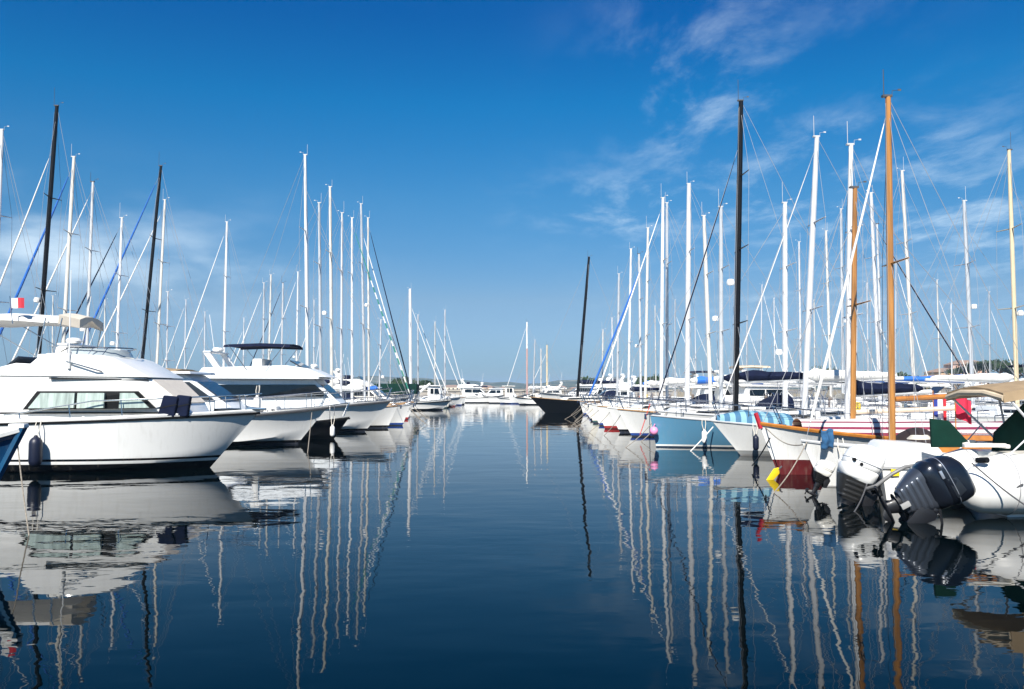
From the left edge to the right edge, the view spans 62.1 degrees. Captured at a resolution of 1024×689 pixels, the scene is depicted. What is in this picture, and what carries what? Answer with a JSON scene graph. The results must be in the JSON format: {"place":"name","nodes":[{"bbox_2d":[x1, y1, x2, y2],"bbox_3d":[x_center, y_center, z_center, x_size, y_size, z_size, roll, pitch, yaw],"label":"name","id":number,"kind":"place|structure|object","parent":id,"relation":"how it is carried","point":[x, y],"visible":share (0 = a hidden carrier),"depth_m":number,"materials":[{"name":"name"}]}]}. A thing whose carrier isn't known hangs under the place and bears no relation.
{"place":"outdoors","nodes":[
{"label":"outdoors","id":0,"kind":"place"},
{"bbox_2d":[0,403,1023,688],"bbox_3d":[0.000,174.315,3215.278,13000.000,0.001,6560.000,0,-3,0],"label":"water","id":1,"kind":"structure","parent":0,"point":[482,545],"depth_m":10.21,"materials":[{"name":"blue liquid"}]},
{"bbox_2d":[0,423,28,479],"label":"wooden boat","id":2,"kind":"object","parent":1,"relation":"on","point":[10,440],"visible":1,"depth_m":13.25,"materials":[{"name":"blue wood"}]},
{"bbox_2d":[17,446,29,534],"bbox_3d":[-7.550,2.205,13.126,0.692,1.509,0.021,-3,-4,42],"label":"mooring rope","id":3,"kind":"object","parent":2,"relation":"attached to","point":[23,491],"visible":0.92,"depth_m":13.11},
{"bbox_2d":[0,126,53,359],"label":"sailing boat","id":4,"kind":"object","parent":1,"relation":"on","point":[1,148],"visible":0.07,"depth_m":37.64,"materials":[{"name":"white metal"}]},
{"bbox_2d":[0,297,95,370],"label":"motor boat","id":5,"kind":"object","parent":1,"relation":"on","point":[19,363],"visible":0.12,"depth_m":32.19,"materials":[{"name":"white plastic"}]},
{"bbox_2d":[0,87,100,355],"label":"sailing boat","id":6,"kind":"object","parent":1,"relation":"on","point":[41,302],"visible":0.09,"depth_m":41.32,"materials":[{"name":"black metal"}]},
{"bbox_2d":[0,144,127,351],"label":"sailing boat","id":7,"kind":"object","parent":1,"relation":"on","point":[66,289],"visible":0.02,"depth_m":44.88,"materials":[{"name":"white metal"}]},
{"bbox_2d":[12,174,154,361],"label":"sailing boat","id":8,"kind":"object","parent":1,"relation":"on","point":[91,195],"visible":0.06,"depth_m":48.26,"materials":[{"name":"white metal"}]},
{"bbox_2d":[61,215,178,368],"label":"sailing boat","id":9,"kind":"object","parent":1,"relation":"on","point":[112,343],"visible":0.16,"depth_m":51.65,"materials":[{"name":"white metal"}]},
{"bbox_2d":[0,270,266,472],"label":"motor cruiser","id":10,"kind":"object","parent":1,"relation":"on","point":[95,410],"visible":0.83,"depth_m":23.03,"materials":[{"name":"white plastic"}]},
{"bbox_2d":[28,420,42,466],"bbox_3d":[-12.480,2.602,22.273,0.330,1.224,0.322,0,-3,0],"label":"fender","id":11,"kind":"object","parent":10,"relation":"hanging from","point":[35,450],"visible":1,"depth_m":22.15,"materials":[{"name":"rubber"}]},
{"bbox_2d":[158,395,177,416],"bbox_3d":[-9.364,1.682,23.149,0.534,0.595,0.165,0,-3,-6],"label":"deck cushion","id":12,"kind":"object","parent":10,"relation":"on","point":[168,405],"visible":1,"depth_m":23.08,"materials":[{"name":"blue fabric"}]},
{"bbox_2d":[175,395,191,416],"bbox_3d":[-9.025,1.677,23.235,0.534,0.595,0.165,0,-3,9],"label":"deck cushion","id":13,"kind":"object","parent":10,"relation":"on","point":[184,403],"visible":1,"depth_m":23.16,"materials":[{"name":"blue fabric"}]},
{"bbox_2d":[84,163,205,366],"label":"sailing boat","id":14,"kind":"object","parent":1,"relation":"on","point":[154,238],"visible":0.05,"depth_m":55.30,"materials":[{"name":"black metal"}]},
{"bbox_2d":[98,197,217,367],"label":"sailing boat","id":15,"kind":"object","parent":1,"relation":"on","point":[164,210],"visible":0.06,"depth_m":58.86,"materials":[{"name":"white metal"}]},
{"bbox_2d":[122,289,221,366],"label":"sailing boat","id":16,"kind":"object","parent":1,"relation":"on","point":[166,360],"visible":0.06,"depth_m":62.53,"materials":[{"name":"white metal"}]},
{"bbox_2d":[162,298,210,369],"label":"sailing boat","id":17,"kind":"object","parent":1,"relation":"on","point":[183,336],"visible":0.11,"depth_m":100.17,"materials":[{"name":"white metal"}]},
{"bbox_2d":[176,215,262,368],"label":"sailing boat","id":18,"kind":"object","parent":1,"relation":"on","point":[225,289],"visible":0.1,"depth_m":69.76,"materials":[{"name":"white metal"}]},
{"bbox_2d":[166,368,328,445],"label":"motor boat","id":19,"kind":"object","parent":1,"relation":"on","point":[291,426],"visible":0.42,"depth_m":34.01,"materials":[{"name":"white plastic"}]},
{"bbox_2d":[234,279,290,364],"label":"sailing boat","id":20,"kind":"object","parent":1,"relation":"on","point":[264,301],"visible":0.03,"depth_m":78.44,"materials":[{"name":"white metal"}]},
{"bbox_2d":[234,274,294,364],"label":"sailing boat","id":21,"kind":"object","parent":1,"relation":"on","point":[269,319],"visible":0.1,"depth_m":82.23,"materials":[{"name":"white metal"}]},
{"bbox_2d":[250,281,304,365],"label":"sailing boat","id":22,"kind":"object","parent":1,"relation":"on","point":[283,290],"visible":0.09,"depth_m":86.40,"materials":[{"name":"white metal"}]},
{"bbox_2d":[199,315,392,431],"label":"motor boat","id":23,"kind":"object","parent":1,"relation":"on","point":[267,377],"visible":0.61,"depth_m":43.94,"materials":[{"name":"white plastic"}]},
{"bbox_2d":[270,270,325,367],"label":"sailing boat","id":24,"kind":"object","parent":1,"relation":"on","point":[296,352],"visible":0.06,"depth_m":92.62,"materials":[{"name":"white metal"}]},
{"bbox_2d":[263,403,349,439],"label":"motor boat","id":25,"kind":"object","parent":1,"relation":"on","point":[320,428],"visible":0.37,"depth_m":38.09,"materials":[{"name":"black plastic"}]},
{"bbox_2d":[222,144,401,427],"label":"sailing boat","id":26,"kind":"object","parent":1,"relation":"on","point":[383,419],"visible":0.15,"depth_m":49.31,"materials":[{"name":"white metal"}]},
{"bbox_2d":[238,200,426,425],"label":"sailing boat","id":27,"kind":"object","parent":1,"relation":"on","point":[398,417],"visible":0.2,"depth_m":52.92,"materials":[{"name":"white plastic"}]},
{"bbox_2d":[259,184,424,422],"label":"sailing boat","id":28,"kind":"object","parent":1,"relation":"on","point":[331,384],"visible":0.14,"depth_m":56.72,"materials":[{"name":"white metal"}]},
{"bbox_2d":[277,210,423,421],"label":"sailing boat","id":29,"kind":"object","parent":1,"relation":"on","point":[336,382],"visible":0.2,"depth_m":60.13,"materials":[{"name":"white metal"}]},
{"bbox_2d":[295,215,429,419],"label":"sailing boat","id":30,"kind":"object","parent":1,"relation":"on","point":[346,382],"visible":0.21,"depth_m":63.59,"materials":[{"name":"white metal"}]},
{"bbox_2d":[333,356,411,401],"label":"motor boat","id":31,"kind":"object","parent":1,"relation":"on","point":[360,381],"visible":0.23,"depth_m":77.64,"materials":[{"name":"white plastic"}]},
{"bbox_2d":[322,203,425,417],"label":"sailing boat","id":32,"kind":"object","parent":1,"relation":"on","point":[356,388],"visible":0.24,"depth_m":67.31,"materials":[{"name":"white metal"}]},
{"bbox_2d":[325,211,427,415],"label":"sailing boat","id":33,"kind":"object","parent":1,"relation":"on","point":[367,328],"visible":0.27,"depth_m":70.96,"materials":[{"name":"white plastic"}]},
{"bbox_2d":[354,309,418,412],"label":"sailing boat","id":34,"kind":"object","parent":1,"relation":"on","point":[380,377],"visible":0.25,"depth_m":74.52,"materials":[{"name":"white plastic"}]},
{"bbox_2d":[374,383,451,409],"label":"motor boat","id":35,"kind":"object","parent":1,"relation":"on","point":[435,405],"visible":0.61,"depth_m":91.84,"materials":[{"name":"white plastic"}]},
{"bbox_2d":[377,287,452,406],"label":"sailing boat","id":36,"kind":"object","parent":1,"relation":"on","point":[410,349],"visible":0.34,"depth_m":97.98,"materials":[{"name":"white plastic"}]},
{"bbox_2d":[388,313,459,407],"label":"sailing boat","id":37,"kind":"object","parent":1,"relation":"on","point":[417,376],"visible":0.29,"depth_m":102.99,"materials":[{"name":"white plastic"}]},
{"bbox_2d":[413,325,463,404],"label":"sailing boat","id":38,"kind":"object","parent":1,"relation":"on","point":[460,401],"visible":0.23,"depth_m":121.43,"materials":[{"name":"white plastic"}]},
{"bbox_2d":[424,385,460,406],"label":"motor boat","id":39,"kind":"object","parent":1,"relation":"on","point":[433,390],"visible":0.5,"depth_m":111.44,"materials":[{"name":"white plastic"}]},
{"bbox_2d":[422,310,465,404],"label":"sailing boat","id":40,"kind":"object","parent":1,"relation":"on","point":[444,376],"visible":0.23,"depth_m":127.98,"materials":[{"name":"white metal"}]},
{"bbox_2d":[451,369,485,396],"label":"motor boat","id":41,"kind":"object","parent":1,"relation":"on","point":[469,390],"visible":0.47,"depth_m":152.63,"materials":[{"name":"white plastic"}]},
{"bbox_2d":[465,386,503,402],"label":"motor boat","id":42,"kind":"object","parent":1,"relation":"on","point":[481,398],"visible":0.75,"depth_m":144.51,"materials":[{"name":"white plastic"}]},
{"bbox_2d":[475,388,504,396],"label":"motor boat","id":43,"kind":"object","parent":1,"relation":"on","point":[494,391],"visible":0.28,"depth_m":148.85,"materials":[{"name":"white plastic"}]},
{"bbox_2d":[488,386,527,402],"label":"motor boat","id":44,"kind":"object","parent":1,"relation":"on","point":[509,390],"visible":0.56,"depth_m":140.83,"materials":[{"name":"white plastic"}]},
{"bbox_2d":[507,322,548,395],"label":"sailing boat","id":45,"kind":"object","parent":1,"relation":"on","point":[528,387],"visible":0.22,"depth_m":151.98,"materials":[{"name":"white metal"}]},
{"bbox_2d":[386,390,676,396],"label":"quay wall","id":46,"kind":"structure","parent":1,"relation":"in","point":[425,392],"depth_m":158.24,"materials":[{"name":"stone"}]},
{"bbox_2d":[515,374,549,404],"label":"motor boat","id":47,"kind":"object","parent":1,"relation":"on","point":[527,400],"visible":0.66,"depth_m":125.95,"materials":[{"name":"white plastic"}]},
{"bbox_2d":[509,342,559,403],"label":"sailing boat","id":48,"kind":"object","parent":1,"relation":"on","point":[513,400],"visible":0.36,"depth_m":135.77,"materials":[{"name":"white metal"}]},
{"bbox_2d":[518,350,564,397],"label":"sailing boat","id":49,"kind":"object","parent":1,"relation":"on","point":[541,388],"visible":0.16,"depth_m":131.88,"materials":[{"name":"white metal"}]},
{"bbox_2d":[538,363,611,398],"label":"motor boat","id":50,"kind":"object","parent":1,"relation":"on","point":[556,396],"visible":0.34,"depth_m":116.62,"materials":[{"name":"white plastic"}]},
{"bbox_2d":[531,255,647,412],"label":"sailing boat","id":51,"kind":"object","parent":1,"relation":"on","point":[566,404],"visible":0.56,"depth_m":81.46,"materials":[{"name":"black plastic"}]},
{"bbox_2d":[566,363,626,396],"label":"motor boat","id":52,"kind":"object","parent":1,"relation":"on","point":[606,385],"visible":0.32,"depth_m":103.29,"materials":[{"name":"white plastic"}]},
{"bbox_2d":[573,364,649,397],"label":"motor boat","id":53,"kind":"object","parent":1,"relation":"on","point":[632,381],"visible":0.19,"depth_m":85.67,"materials":[{"name":"white plastic"}]},
{"bbox_2d":[571,273,657,414],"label":"sailing boat","id":54,"kind":"object","parent":1,"relation":"on","point":[622,389],"visible":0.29,"depth_m":75.34,"materials":[{"name":"white metal"}]},
{"bbox_2d":[569,316,665,401],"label":"sailing boat","id":55,"kind":"object","parent":1,"relation":"on","point":[612,322],"visible":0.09,"depth_m":98.44,"materials":[{"name":"white plastic"}]},
{"bbox_2d":[582,242,678,416],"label":"sailing boat","id":56,"kind":"object","parent":1,"relation":"on","point":[635,389],"visible":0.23,"depth_m":69.57,"materials":[{"name":"white plastic"}]},
{"bbox_2d":[566,247,702,418],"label":"sailing boat","id":57,"kind":"object","parent":1,"relation":"on","point":[639,345],"visible":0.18,"depth_m":65.34,"materials":[{"name":"white plastic"}]},
{"bbox_2d":[575,217,715,420],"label":"sailing boat","id":58,"kind":"object","parent":1,"relation":"on","point":[651,383],"visible":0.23,"depth_m":61.19,"materials":[{"name":"white metal"}]},
{"bbox_2d":[571,195,732,425],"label":"sailing boat","id":59,"kind":"object","parent":1,"relation":"on","point":[671,381],"visible":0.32,"depth_m":52.63,"materials":[{"name":"white plastic"}]},
{"bbox_2d":[630,307,677,397],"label":"sailing boat","id":60,"kind":"object","parent":1,"relation":"on","point":[655,354],"visible":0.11,"depth_m":118.04,"materials":[{"name":"white plastic"}]},
{"bbox_2d":[575,200,757,422],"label":"sailing boat","id":61,"kind":"object","parent":1,"relation":"on","point":[700,397],"visible":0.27,"depth_m":56.87,"materials":[{"name":"white plastic"}]},
{"bbox_2d":[649,301,694,398],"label":"sailing boat","id":62,"kind":"object","parent":1,"relation":"on","point":[675,356],"visible":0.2,"depth_m":112.03,"materials":[{"name":"white plastic"}]},
{"bbox_2d":[573,183,800,428],"bbox_3d":[9.989,-2.359,48.596,13.591,15.207,3.591,0,-3,0],"label":"sailing boat","id":63,"kind":"object","parent":1,"relation":"on","point":[608,421],"visible":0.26,"depth_m":48.34,"materials":[{"name":"white plastic"}]},
{"bbox_2d":[671,358,715,400],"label":"motor boat","id":64,"kind":"object","parent":1,"relation":"on","point":[695,392],"visible":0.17,"depth_m":95.81,"materials":[{"name":"white plastic"}]},
{"bbox_2d":[588,212,843,432],"bbox_3d":[10.503,-1.238,44.330,13.359,12.512,3.655,0,-3,0],"label":"sailing boat","id":65,"kind":"object","parent":1,"relation":"on","point":[619,423],"visible":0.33,"depth_m":44.17,"materials":[{"name":"white plastic"}]},
{"bbox_2d":[605,189,861,436],"bbox_3d":[10.426,-1.333,40.529,12.194,12.295,3.517,0,-3,0],"label":"sailing boat","id":66,"kind":"object","parent":1,"relation":"on","point":[633,420],"visible":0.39,"depth_m":40.22,"materials":[{"name":"white plastic"}]},
{"bbox_2d":[702,353,799,399],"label":"motor boat","id":67,"kind":"object","parent":1,"relation":"on","point":[724,388],"visible":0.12,"depth_m":84.98,"materials":[{"name":"white plastic"}]},
{"bbox_2d":[741,286,781,369],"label":"sailing boat","id":68,"kind":"object","parent":1,"relation":"on","point":[761,329],"visible":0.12,"depth_m":112.27,"materials":[{"name":"white plastic"}]},
{"bbox_2d":[625,96,919,447],"bbox_3d":[9.926,-3.021,33.209,11.502,14.884,3.056,0,-3,0],"label":"sailing boat","id":69,"kind":"object","parent":1,"relation":"on","point":[676,431],"visible":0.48,"depth_m":32.88,"materials":[{"name":"blue plastic"}]},
{"bbox_2d":[750,299,795,371],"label":"sailing boat","id":70,"kind":"object","parent":1,"relation":"on","point":[774,355],"visible":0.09,"depth_m":118.17,"materials":[{"name":"white plastic"}]},
{"bbox_2d":[725,357,827,399],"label":"motor boat","id":71,"kind":"object","parent":1,"relation":"on","point":[758,390],"visible":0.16,"depth_m":74.24,"materials":[{"name":"white plastic"}]},
{"bbox_2d":[725,241,874,401],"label":"sailing boat","id":72,"kind":"object","parent":1,"relation":"on","point":[800,319],"visible":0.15,"depth_m":70.77,"materials":[{"name":"white plastic"}]},
{"bbox_2d":[641,182,961,441],"bbox_3d":[12.079,-1.258,36.920,13.445,11.759,3.656,0,-3,0],"label":"sailing boat","id":73,"kind":"object","parent":1,"relation":"on","point":[783,351],"visible":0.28,"depth_m":36.76,"materials":[{"name":"white plastic"}]},
{"bbox_2d":[788,301,844,397],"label":"sailing boat","id":74,"kind":"object","parent":1,"relation":"on","point":[815,351],"visible":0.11,"depth_m":104.05,"materials":[{"name":"white plastic"}]},
{"bbox_2d":[805,460,835,495],"bbox_3d":[6.429,2.829,17.774,0.386,0.876,0.258,25,-3,1],"label":"outboard motor","id":75,"kind":"object","parent":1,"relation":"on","point":[823,471],"visible":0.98,"depth_m":17.70,"materials":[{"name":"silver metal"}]},
{"bbox_2d":[749,230,912,404],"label":"sailing boat","id":76,"kind":"object","parent":1,"relation":"on","point":[828,306],"visible":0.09,"depth_m":66.39,"materials":[{"name":"white metal"}]},
{"bbox_2d":[756,206,918,403],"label":"sailing boat","id":77,"kind":"object","parent":1,"relation":"on","point":[841,280],"visible":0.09,"depth_m":62.18,"materials":[{"name":"white plastic"}]},
{"bbox_2d":[711,116,988,455],"bbox_3d":[11.229,-1.837,28.940,8.982,12.063,2.856,0,-3,0],"label":"sailing boat","id":78,"kind":"object","parent":1,"relation":"on","point":[735,428],"visible":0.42,"depth_m":28.67,"materials":[{"name":"white plastic"}]},
{"bbox_2d":[826,281,897,399],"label":"sailing boat","id":79,"kind":"object","parent":1,"relation":"on","point":[867,330],"visible":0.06,"depth_m":90.18,"materials":[{"name":"white plastic"}]},
{"bbox_2d":[793,185,947,407],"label":"sailing boat","id":80,"kind":"object","parent":1,"relation":"on","point":[878,360],"visible":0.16,"depth_m":53.36,"materials":[{"name":"white plastic"}]},
{"bbox_2d":[788,220,984,407],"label":"sailing boat","id":81,"kind":"object","parent":1,"relation":"on","point":[842,396],"visible":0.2,"depth_m":57.78,"materials":[{"name":"white plastic"}]},
{"bbox_2d":[754,169,1019,474],"bbox_3d":[10.476,-0.407,22.354,8.327,8.503,2.394,0,-3,0],"label":"sailing boat","id":82,"kind":"object","parent":1,"relation":"on","point":[853,429],"visible":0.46,"depth_m":22.09,"materials":[{"name":"white wood"}]},
{"bbox_2d":[932,390,946,419],"bbox_3d":[11.329,1.838,22.490,0.454,1.250,0.097,1,-3,-15],"label":"ensign","id":83,"kind":"object","parent":82,"relation":"attached to","point":[940,403],"visible":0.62,"depth_m":22.49,"materials":[{"name":"multicoloured fabric"}]},
{"bbox_2d":[772,121,1007,424],"bbox_3d":[11.165,-1.379,25.510,7.284,10.780,2.256,0,-3,0],"label":"sailing boat","id":84,"kind":"object","parent":1,"relation":"on","point":[863,389],"visible":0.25,"depth_m":25.37,"materials":[{"name":"white plastic"}]},
{"bbox_2d":[858,260,930,401],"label":"sailing boat","id":85,"kind":"object","parent":1,"relation":"on","point":[895,270],"visible":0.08,"depth_m":84.15,"materials":[{"name":"white plastic"}]},
{"bbox_2d":[867,439,942,500],"bbox_3d":[9.800,2.745,17.478,5.738,1.587,1.985,0,-3,0],"label":"motor dinghy","id":86,"kind":"object","parent":1,"relation":"on","point":[900,453],"visible":0.16,"depth_m":16.85,"materials":[{"name":"white plastic"}]},
{"bbox_2d":[822,444,886,505],"bbox_3d":[6.601,2.662,16.331,0.835,1.563,0.583,22,-3,1],"label":"outboard motor","id":87,"kind":"object","parent":86,"relation":"attached to","point":[860,466],"visible":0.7,"depth_m":16.15,"materials":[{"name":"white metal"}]},
{"bbox_2d":[866,464,913,490],"bbox_3d":[7.117,2.487,15.882,0.968,0.537,0.275,-1,-3,12],"label":"tiller","id":88,"kind":"object","parent":87,"relation":"attached to","point":[887,477],"visible":0.78,"depth_m":15.80,"materials":[{"name":"white metal"}]},
{"bbox_2d":[821,158,997,407],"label":"sailing boat","id":89,"kind":"object","parent":1,"relation":"on","point":[902,182],"visible":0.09,"depth_m":49.01,"materials":[{"name":"white plastic"}]},
{"bbox_2d":[800,69,1023,486],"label":"sailing boat","id":90,"kind":"object","parent":1,"relation":"on","point":[815,452],"visible":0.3,"depth_m":19.49,"materials":[{"name":"white wood"}]},
{"bbox_2d":[821,428,833,449],"bbox_3d":[7.052,2.115,19.010,0.280,0.480,0.108,0,-3,-8],"label":"towel","id":91,"kind":"object","parent":90,"relation":"hanging from","point":[827,436],"visible":1,"depth_m":19.00,"materials":[{"name":"blue fabric"}]},
{"bbox_2d":[954,398,971,427],"bbox_3d":[10.628,1.684,20.000,0.494,1.150,0.097,1,-3,-15],"label":"ensign","id":92,"kind":"object","parent":90,"relation":"attached to","point":[961,413],"visible":0.66,"depth_m":20.00,"materials":[{"name":"red fabric"}]},
{"bbox_2d":[903,278,967,392],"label":"sailing boat","id":93,"kind":"object","parent":1,"relation":"on","point":[932,385],"visible":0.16,"depth_m":88.10,"materials":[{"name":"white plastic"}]},
{"bbox_2d":[857,186,1021,410],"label":"sailing boat","id":94,"kind":"object","parent":1,"relation":"on","point":[921,379],"visible":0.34,"depth_m":44.30,"materials":[{"name":"white metal"}]},
{"bbox_2d":[912,302,980,395],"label":"sailing boat","id":95,"kind":"object","parent":1,"relation":"on","point":[945,385],"visible":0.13,"depth_m":98.09,"materials":[{"name":"white plastic"}]},
{"bbox_2d":[887,132,1023,421],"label":"sailing boat","id":96,"kind":"object","parent":1,"relation":"on","point":[1008,410],"visible":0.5,"depth_m":39.56,"materials":[{"name":"white plastic"}]},
{"bbox_2d":[929,380,1023,516],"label":"inflatable boat","id":97,"kind":"object","parent":1,"relation":"on","point":[1001,462],"visible":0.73,"depth_m":14.91,"materials":[{"name":"rubber"}]},
{"bbox_2d":[870,455,975,523],"bbox_3d":[6.994,2.680,14.200,1.575,1.407,0.667,-27,-3,-1],"label":"outboard motor","id":98,"kind":"object","parent":97,"relation":"attached to","point":[927,489],"visible":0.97,"depth_m":14.04,"materials":[{"name":"grey paint"}]},
{"bbox_2d":[950,290,1013,398],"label":"sailing boat","id":99,"kind":"object","parent":1,"relation":"on","point":[967,385],"visible":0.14,"depth_m":94.12,"materials":[{"name":"white plastic"}]},
{"bbox_2d":[0,0,1023,383],"label":"sky","id":100,"kind":"structure","parent":0,"point":[491,148],"materials":[{"name":"blue"}]},
{"bbox_2d":[195,370,1022,389],"bbox_3d":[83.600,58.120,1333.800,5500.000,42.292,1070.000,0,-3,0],"label":"hills","id":101,"kind":"structure","parent":0,"point":[569,383],"depth_m":1175.58,"materials":[{"name":"green plant"}]},
{"bbox_2d":[447,389,980,397],"bbox_3d":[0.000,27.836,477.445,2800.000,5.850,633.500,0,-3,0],"label":"shore","id":102,"kind":"structure","parent":0,"point":[682,394],"depth_m":161.35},
{"bbox_2d":[924,368,968,388],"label":"town house","id":103,"kind":"structure","parent":102,"relation":"on","point":[934,371],"depth_m":242.36,"materials":[{"name":"ceramic"}]},
{"bbox_2d":[956,362,994,374],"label":"pine tree","id":104,"kind":"object","parent":102,"relation":"on","point":[980,367],"visible":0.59,"depth_m":226.37,"materials":[{"name":"green plant"}]},
{"bbox_2d":[980,359,1018,373],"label":"pine tree","id":105,"kind":"object","parent":102,"relation":"on","point":[1002,368],"visible":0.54,"depth_m":230.38,"materials":[{"name":"green plant"}]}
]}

